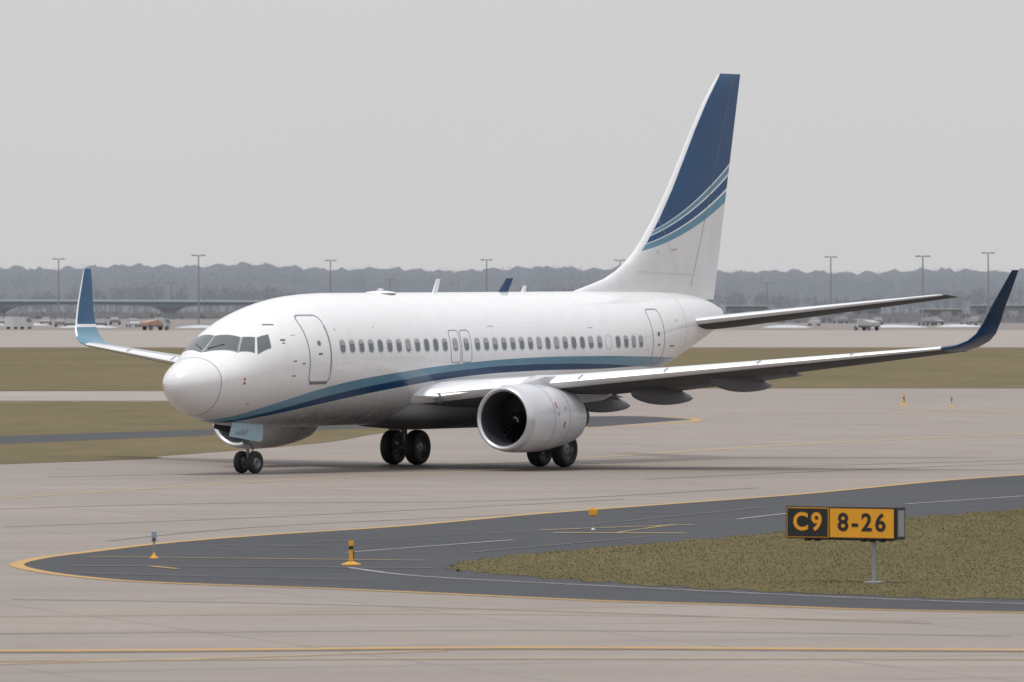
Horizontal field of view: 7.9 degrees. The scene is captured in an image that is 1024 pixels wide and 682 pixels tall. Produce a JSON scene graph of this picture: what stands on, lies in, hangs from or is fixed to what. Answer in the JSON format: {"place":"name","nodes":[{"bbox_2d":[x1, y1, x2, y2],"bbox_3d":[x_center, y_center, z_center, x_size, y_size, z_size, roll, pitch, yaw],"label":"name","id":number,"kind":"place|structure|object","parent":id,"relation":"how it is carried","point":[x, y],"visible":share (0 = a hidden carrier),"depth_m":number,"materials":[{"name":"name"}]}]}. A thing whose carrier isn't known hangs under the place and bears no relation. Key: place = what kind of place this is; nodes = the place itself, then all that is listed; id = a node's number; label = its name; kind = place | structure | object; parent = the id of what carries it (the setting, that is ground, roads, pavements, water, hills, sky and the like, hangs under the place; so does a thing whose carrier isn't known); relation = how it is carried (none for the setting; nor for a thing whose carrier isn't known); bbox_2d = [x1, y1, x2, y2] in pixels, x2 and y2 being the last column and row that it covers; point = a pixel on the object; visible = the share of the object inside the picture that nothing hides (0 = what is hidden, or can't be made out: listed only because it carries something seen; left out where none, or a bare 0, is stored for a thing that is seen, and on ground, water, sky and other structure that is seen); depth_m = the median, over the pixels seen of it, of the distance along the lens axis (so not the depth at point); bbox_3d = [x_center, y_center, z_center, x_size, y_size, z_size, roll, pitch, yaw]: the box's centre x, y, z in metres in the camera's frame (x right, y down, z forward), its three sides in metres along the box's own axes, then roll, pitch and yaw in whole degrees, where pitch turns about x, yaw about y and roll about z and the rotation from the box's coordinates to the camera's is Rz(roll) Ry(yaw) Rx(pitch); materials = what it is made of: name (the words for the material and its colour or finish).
{"place":"outdoors","nodes":[
{"label":"outdoors","id":0,"kind":"place"},
{"bbox_2d":[0,391,167,400],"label":"taxiway","id":1,"kind":"structure","parent":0,"point":[82,396],"depth_m":404.37,"materials":[{"name":"concrete"}]},
{"bbox_2d":[0,401,413,463],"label":"infield grass","id":2,"kind":"structure","parent":0,"point":[17,418],"depth_m":302.34,"materials":[{"name":"plant"}]},
{"bbox_2d":[0,425,373,443],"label":"infield taxiway","id":3,"kind":"structure","parent":2,"relation":"on","point":[57,437],"depth_m":291.26,"materials":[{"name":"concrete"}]},
{"bbox_2d":[0,388,1023,681],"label":"apron pavement","id":4,"kind":"structure","parent":0,"point":[70,612],"depth_m":167.06,"materials":[{"name":"concrete"}]},
{"bbox_2d":[0,408,1023,663],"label":"pavement markings","id":5,"kind":"object","parent":4,"relation":"on","point":[494,580],"visible":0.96,"depth_m":121.49,"materials":[{"name":"yellow paint"}]},
{"bbox_2d":[24,475,1023,611],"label":"asphalt shoulder","id":6,"kind":"object","parent":4,"relation":"on","point":[324,557],"visible":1,"depth_m":159.71},
{"bbox_2d":[150,531,157,557],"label":"taxiway edge light","id":7,"kind":"object","parent":6,"relation":"on","point":[153,541],"visible":1,"depth_m":154.98,"materials":[{"name":"blue"}]},
{"bbox_2d":[341,540,360,564],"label":"taxiway marker post","id":8,"kind":"object","parent":6,"relation":"on","point":[351,554],"visible":1,"depth_m":151.19,"materials":[{"name":"yellow"}]},
{"bbox_2d":[9,474,1023,612],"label":"taxiway edge marking","id":9,"kind":"object","parent":6,"relation":"on","point":[19,564],"visible":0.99,"depth_m":152.95,"materials":[{"name":"yellow paint"}]},
{"bbox_2d":[589,508,597,529],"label":"taxiway guard light","id":10,"kind":"object","parent":6,"relation":"on","point":[593,512],"visible":1,"depth_m":173.96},
{"bbox_2d":[445,508,1023,598],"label":"grass verge","id":11,"kind":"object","parent":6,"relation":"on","point":[944,586],"depth_m":151.77,"materials":[{"name":"green plant"}]},
{"bbox_2d":[786,506,904,582],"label":"taxiway direction sign","id":12,"kind":"object","parent":11,"relation":"on","point":[873,525],"visible":1,"depth_m":141.61,"materials":[{"name":"yellow"}]},
{"bbox_2d":[75,73,1017,472],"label":"passenger jet airliner","id":13,"kind":"object","parent":4,"relation":"on","point":[537,377],"visible":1,"depth_m":235.03,"materials":[{"name":"white metal"}]},
{"bbox_2d":[586,416,687,426],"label":"asphalt patch","id":14,"kind":"object","parent":4,"relation":"on","point":[596,421],"visible":0.83,"depth_m":326.93,"materials":[{"name":"grey asphalt"}]},
{"bbox_2d":[0,348,1023,390],"bbox_3d":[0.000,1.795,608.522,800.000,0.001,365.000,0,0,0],"label":"grass field","id":15,"kind":"structure","parent":0,"point":[59,369],"depth_m":554.00,"materials":[{"name":"plant"}]},
{"bbox_2d":[0,330,1023,346],"bbox_3d":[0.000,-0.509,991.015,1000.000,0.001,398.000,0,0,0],"label":"apron pavement","id":16,"kind":"structure","parent":0,"point":[714,338],"depth_m":959.89,"materials":[{"name":"concrete"}]},
{"bbox_2d":[140,318,170,329],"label":"utility truck","id":17,"kind":"object","parent":16,"relation":"on","point":[161,323],"visible":1,"depth_m":1189.41,"materials":[{"name":"beige paint"}]},
{"bbox_2d":[852,319,880,330],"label":"utility truck","id":18,"kind":"object","parent":16,"relation":"on","point":[862,323],"visible":1,"depth_m":1179.21,"materials":[{"name":"grey paint"}]},
{"bbox_2d":[0,312,1023,347],"bbox_3d":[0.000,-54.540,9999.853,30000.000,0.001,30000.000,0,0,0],"label":"ground","id":19,"kind":"structure","parent":0,"point":[175,323],"depth_m":1310.62,"materials":[{"name":"beige concrete"}]},
{"bbox_2d":[4,317,33,328],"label":"service van","id":20,"kind":"object","parent":19,"relation":"on","point":[17,322],"visible":1,"depth_m":1228.54,"materials":[{"name":"grey paint"}]},
{"bbox_2d":[40,317,51,324],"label":"parked car","id":21,"kind":"object","parent":19,"relation":"on","point":[46,320],"visible":0.9,"depth_m":1425.42,"materials":[{"name":"grey paint"}]},
{"bbox_2d":[52,258,64,317],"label":"light mast","id":22,"kind":"object","parent":19,"relation":"on","point":[58,285],"visible":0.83,"depth_m":1699.78,"materials":[{"name":"grey metal"}]},
{"bbox_2d":[55,318,66,326],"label":"parked car","id":23,"kind":"object","parent":19,"relation":"on","point":[59,321],"visible":0.8,"depth_m":1332.95,"materials":[{"name":"grey paint"}]},
{"bbox_2d":[64,319,74,325],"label":"parked car","id":24,"kind":"object","parent":19,"relation":"on","point":[69,321],"visible":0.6,"depth_m":1321.81,"materials":[{"name":"grey paint"}]},
{"bbox_2d":[57,325,117,327],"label":"snow bank","id":25,"kind":"structure","parent":19,"relation":"on","point":[99,326],"depth_m":1298.75,"materials":[{"name":"white snow"}]},
{"bbox_2d":[95,318,106,325],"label":"parked car","id":26,"kind":"object","parent":19,"relation":"on","point":[101,321],"visible":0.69,"depth_m":1331.17,"materials":[{"name":"grey paint"}]},
{"bbox_2d":[109,317,120,324],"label":"parked car","id":27,"kind":"object","parent":19,"relation":"on","point":[115,320],"visible":1,"depth_m":1434.29,"materials":[{"name":"grey paint"}]},
{"bbox_2d":[0,299,263,318],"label":"highway overpass","id":28,"kind":"object","parent":19,"relation":"on","point":[168,308],"visible":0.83,"depth_m":1794.98,"materials":[{"name":"concrete"}]},
{"bbox_2d":[126,319,139,326],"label":"parked car","id":29,"kind":"object","parent":19,"relation":"on","point":[130,322],"visible":0.98,"depth_m":1319.12,"materials":[{"name":"grey paint"}]},
{"bbox_2d":[177,325,208,327],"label":"snow bank","id":30,"kind":"structure","parent":19,"relation":"on","point":[199,326],"depth_m":1288.78,"materials":[{"name":"white snow"}]},
{"bbox_2d":[191,255,205,322],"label":"light mast","id":31,"kind":"object","parent":19,"relation":"on","point":[198,315],"visible":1,"depth_m":1499.79,"materials":[{"name":"grey metal"}]},
{"bbox_2d":[324,260,335,292],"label":"light mast","id":32,"kind":"object","parent":19,"relation":"on","point":[330,272],"visible":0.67,"depth_m":1749.79,"materials":[{"name":"grey metal"}]},
{"bbox_2d":[480,259,492,291],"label":"light mast","id":33,"kind":"object","parent":19,"relation":"on","point":[486,271],"visible":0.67,"depth_m":1699.80,"materials":[{"name":"grey metal"}]},
{"bbox_2d":[0,261,1023,312],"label":"distant treeline","id":34,"kind":"object","parent":19,"relation":"on","point":[17,286],"visible":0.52,"depth_m":2531.11,"materials":[{"name":"grey plant"}]},
{"bbox_2d":[0,280,1023,313],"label":"distant treeline","id":35,"kind":"object","parent":19,"relation":"on","point":[779,301],"visible":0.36,"depth_m":2071.60,"materials":[{"name":"plant"}]},
{"bbox_2d":[6,309,1023,322],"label":"scrub vegetation","id":36,"kind":"object","parent":19,"relation":"on","point":[901,317],"visible":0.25,"depth_m":1820.40,"materials":[{"name":"grey plant"}]},
{"bbox_2d":[725,307,767,313],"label":"walls","id":37,"kind":"structure","parent":19,"relation":"on","point":[728,310],"depth_m":1643.99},
{"bbox_2d":[724,305,768,306],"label":"roof","id":38,"kind":"structure","parent":37,"relation":"on","point":[746,305],"depth_m":1643.68,"materials":[{"name":"grey metal"}]},
{"bbox_2d":[762,283,771,304],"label":"light mast","id":39,"kind":"object","parent":19,"relation":"on","point":[766,293],"visible":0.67,"depth_m":1999.84,"materials":[{"name":"grey metal"}]},
{"bbox_2d":[762,325,810,327],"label":"snow bank","id":40,"kind":"structure","parent":19,"relation":"on","point":[786,326],"depth_m":1298.88,"materials":[{"name":"white snow"}]},
{"bbox_2d":[808,318,820,325],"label":"parked car","id":41,"kind":"object","parent":19,"relation":"on","point":[811,321],"visible":1,"depth_m":1379.63,"materials":[{"name":"grey paint"}]},
{"bbox_2d":[824,256,836,315],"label":"light mast","id":42,"kind":"object","parent":19,"relation":"on","point":[830,279],"visible":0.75,"depth_m":1649.82,"materials":[{"name":"grey metal"}]},
{"bbox_2d":[832,316,848,322],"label":"parked car","id":43,"kind":"object","parent":19,"relation":"on","point":[839,319],"visible":1,"depth_m":1501.52,"materials":[{"name":"grey paint"}]},
{"bbox_2d":[823,308,880,315],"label":"walls","id":44,"kind":"structure","parent":19,"relation":"on","point":[878,310],"depth_m":1793.99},
{"bbox_2d":[873,317,882,324],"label":"parked car","id":45,"kind":"object","parent":19,"relation":"on","point":[878,319],"visible":0.55,"depth_m":1421.85,"materials":[{"name":"grey paint"}]},
{"bbox_2d":[880,325,922,326],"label":"snow bank","id":46,"kind":"structure","parent":19,"relation":"on","point":[899,326],"depth_m":1308.51,"materials":[{"name":"white snow"}]},
{"bbox_2d":[915,256,929,324],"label":"light mast","id":47,"kind":"object","parent":19,"relation":"on","point":[922,284],"visible":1,"depth_m":1399.83,"materials":[{"name":"grey metal"}]},
{"bbox_2d":[917,318,933,324],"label":"parked car","id":48,"kind":"object","parent":19,"relation":"on","point":[924,321],"visible":1,"depth_m":1388.11,"materials":[{"name":"grey paint"}]},
{"bbox_2d":[929,317,943,324],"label":"parked car","id":49,"kind":"object","parent":19,"relation":"on","point":[936,320],"visible":0.73,"depth_m":1419.22,"materials":[{"name":"grey paint"}]},
{"bbox_2d":[920,310,961,316],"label":"walls","id":50,"kind":"structure","parent":19,"relation":"on","point":[938,312],"depth_m":1693.99,"materials":[{"name":"grey"}]},
{"bbox_2d":[941,311,951,316],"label":"door","id":51,"kind":"structure","parent":50,"relation":"attached to","point":[943,313],"depth_m":1693.93,"materials":[{"name":"grey metal"}]},
{"bbox_2d":[937,324,979,326],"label":"snow bank","id":52,"kind":"structure","parent":19,"relation":"on","point":[959,325],"depth_m":1328.82,"materials":[{"name":"white snow"}]},
{"bbox_2d":[959,318,977,324],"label":"parked car","id":53,"kind":"object","parent":19,"relation":"on","point":[968,321],"visible":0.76,"depth_m":1381.12,"materials":[{"name":"grey paint"}]},
{"bbox_2d":[971,316,981,323],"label":"parked car","id":54,"kind":"object","parent":19,"relation":"on","point":[978,318],"visible":0.45,"depth_m":1481.47,"materials":[{"name":"grey paint"}]},
{"bbox_2d":[981,252,994,313],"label":"light mast","id":55,"kind":"object","parent":19,"relation":"on","point":[988,280],"visible":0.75,"depth_m":1549.82,"materials":[{"name":"grey metal"}]},
{"bbox_2d":[970,306,1023,316],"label":"walls","id":56,"kind":"structure","parent":19,"relation":"on","point":[1006,309],"depth_m":1743.99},
{"bbox_2d":[1009,310,1018,316],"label":"door","id":57,"kind":"structure","parent":56,"relation":"attached to","point":[1014,312],"depth_m":1743.93,"materials":[{"name":"grey metal"}]},
{"bbox_2d":[0,0,1023,274],"label":"sky","id":58,"kind":"structure","parent":0,"point":[876,136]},
{"bbox_2d":[918,309,963,309],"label":"roof","id":59,"kind":"structure","parent":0,"point":[941,309],"depth_m":1693.69,"materials":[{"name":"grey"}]},
{"bbox_2d":[968,305,1023,305],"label":"roof","id":60,"kind":"structure","parent":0,"point":[991,305],"depth_m":1743.68,"materials":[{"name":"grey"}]}
]}

